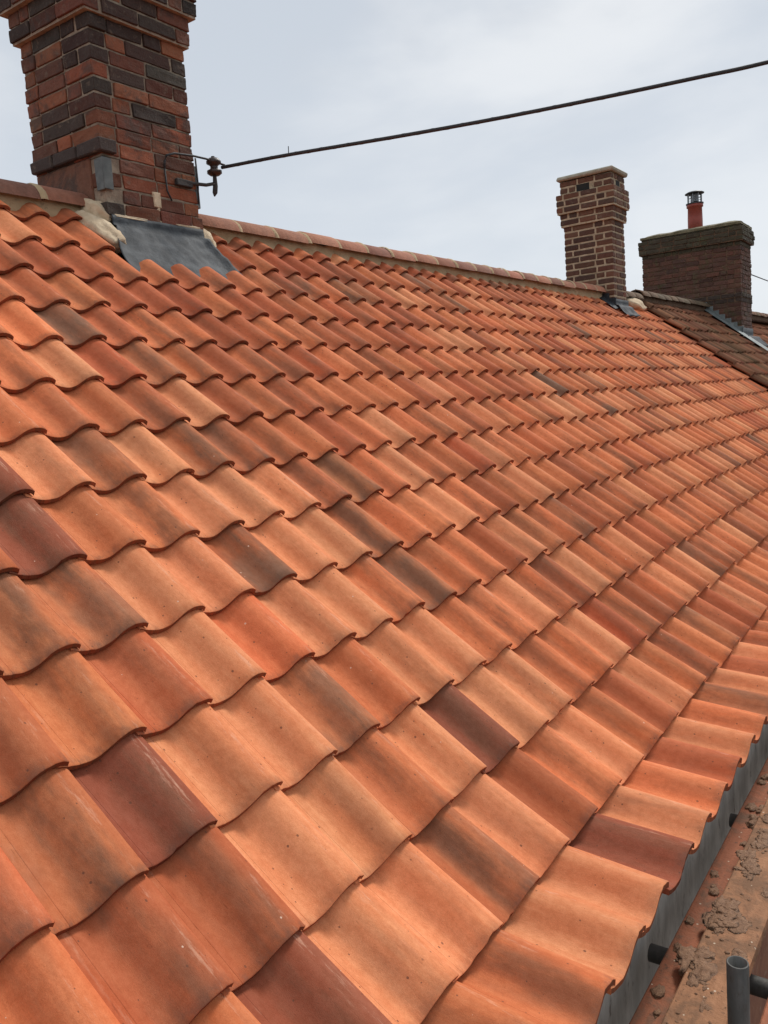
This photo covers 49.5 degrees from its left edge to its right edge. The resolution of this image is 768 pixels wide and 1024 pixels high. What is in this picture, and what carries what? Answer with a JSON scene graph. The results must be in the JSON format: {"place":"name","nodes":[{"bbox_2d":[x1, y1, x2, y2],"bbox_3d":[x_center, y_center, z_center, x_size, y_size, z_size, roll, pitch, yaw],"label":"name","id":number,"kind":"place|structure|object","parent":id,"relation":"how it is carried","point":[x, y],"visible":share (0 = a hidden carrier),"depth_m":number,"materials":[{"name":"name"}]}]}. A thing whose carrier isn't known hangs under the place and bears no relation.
{"place":"outdoors","nodes":[
{"label":"outdoors","id":0,"kind":"place"},
{"bbox_2d":[0,0,767,313],"label":"sky","id":1,"kind":"structure","parent":0,"point":[264,78],"materials":[{"name":"grey"}]},
{"bbox_2d":[729,813,737,826],"bbox_3d":[1.613,1.121,2.765,0.878,0.048,0.048,1,9,35],"label":"scaffold tube","id":2,"kind":"object","parent":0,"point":[732,817],"visible":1,"depth_m":3.00,"materials":[{"name":"black metal"}]},
{"bbox_2d":[629,758,767,1023],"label":"scaffold board","id":3,"kind":"object","parent":2,"relation":"on","point":[666,975],"visible":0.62,"depth_m":2.41,"materials":[{"name":"brown wood"}]},
{"bbox_2d":[650,773,767,1023],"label":"mortar crumbs","id":4,"kind":"object","parent":3,"relation":"on","point":[720,916],"visible":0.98,"depth_m":2.29,"materials":[{"name":"grey concrete"}]},
{"bbox_2d":[661,798,767,1023],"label":"scaffold board","id":5,"kind":"object","parent":3,"relation":"on","point":[686,1005],"visible":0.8,"depth_m":2.20,"materials":[{"name":"brown wood"}]},
{"bbox_2d":[752,311,767,343],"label":"terraced house","id":6,"kind":"structure","parent":0,"point":[760,324],"depth_m":18.04,"materials":[{"name":"brick"}]},
{"bbox_2d":[759,999,767,1023],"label":"scaffold board","id":7,"kind":"object","parent":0,"point":[764,1019],"visible":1,"depth_m":2.00,"materials":[{"name":"brown wood"}]},
{"bbox_3d":[2.066,1.144,2.733,0.048,0.048,8.500,1,9,35],"label":"scaffold tube","id":8,"kind":"object","parent":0,"visible":0},
{"bbox_2d":[647,943,767,999],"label":"scaffold tube","id":9,"kind":"object","parent":8,"relation":"on","point":[758,984],"visible":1,"depth_m":2.18,"materials":[{"name":"black metal"}]},
{"label":"ground","id":10,"kind":"structure","parent":0,"visible":0},
{"bbox_2d":[0,0,767,1023],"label":"terraced house","id":11,"kind":"structure","parent":10,"relation":"on","point":[382,634],"depth_m":2.85,"materials":[{"name":"tile"}]},
{"bbox_2d":[163,152,224,204],"bbox_3d":[-1.088,-1.931,4.824,0.088,0.302,0.440,1,9,35],"label":"wall bracket","id":12,"kind":"object","parent":11,"relation":"attached to","point":[214,163],"depth_m":4.86,"materials":[{"name":"metal"}]},
{"bbox_2d":[221,60,767,168],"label":"power cable","id":13,"kind":"object","parent":12,"relation":"attached to","point":[622,93],"visible":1,"depth_m":4.33,"materials":[{"name":"black rubber"}]},
{"bbox_2d":[630,190,767,391],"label":"terraced house","id":14,"kind":"structure","parent":10,"relation":"on","point":[696,277],"depth_m":14.55,"materials":[{"name":"brick"}]},
{"bbox_2d":[726,955,749,1023],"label":"scaffold tube","id":15,"kind":"object","parent":10,"relation":"on","point":[738,991],"visible":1,"depth_m":1.89,"materials":[{"name":"grey metal"}]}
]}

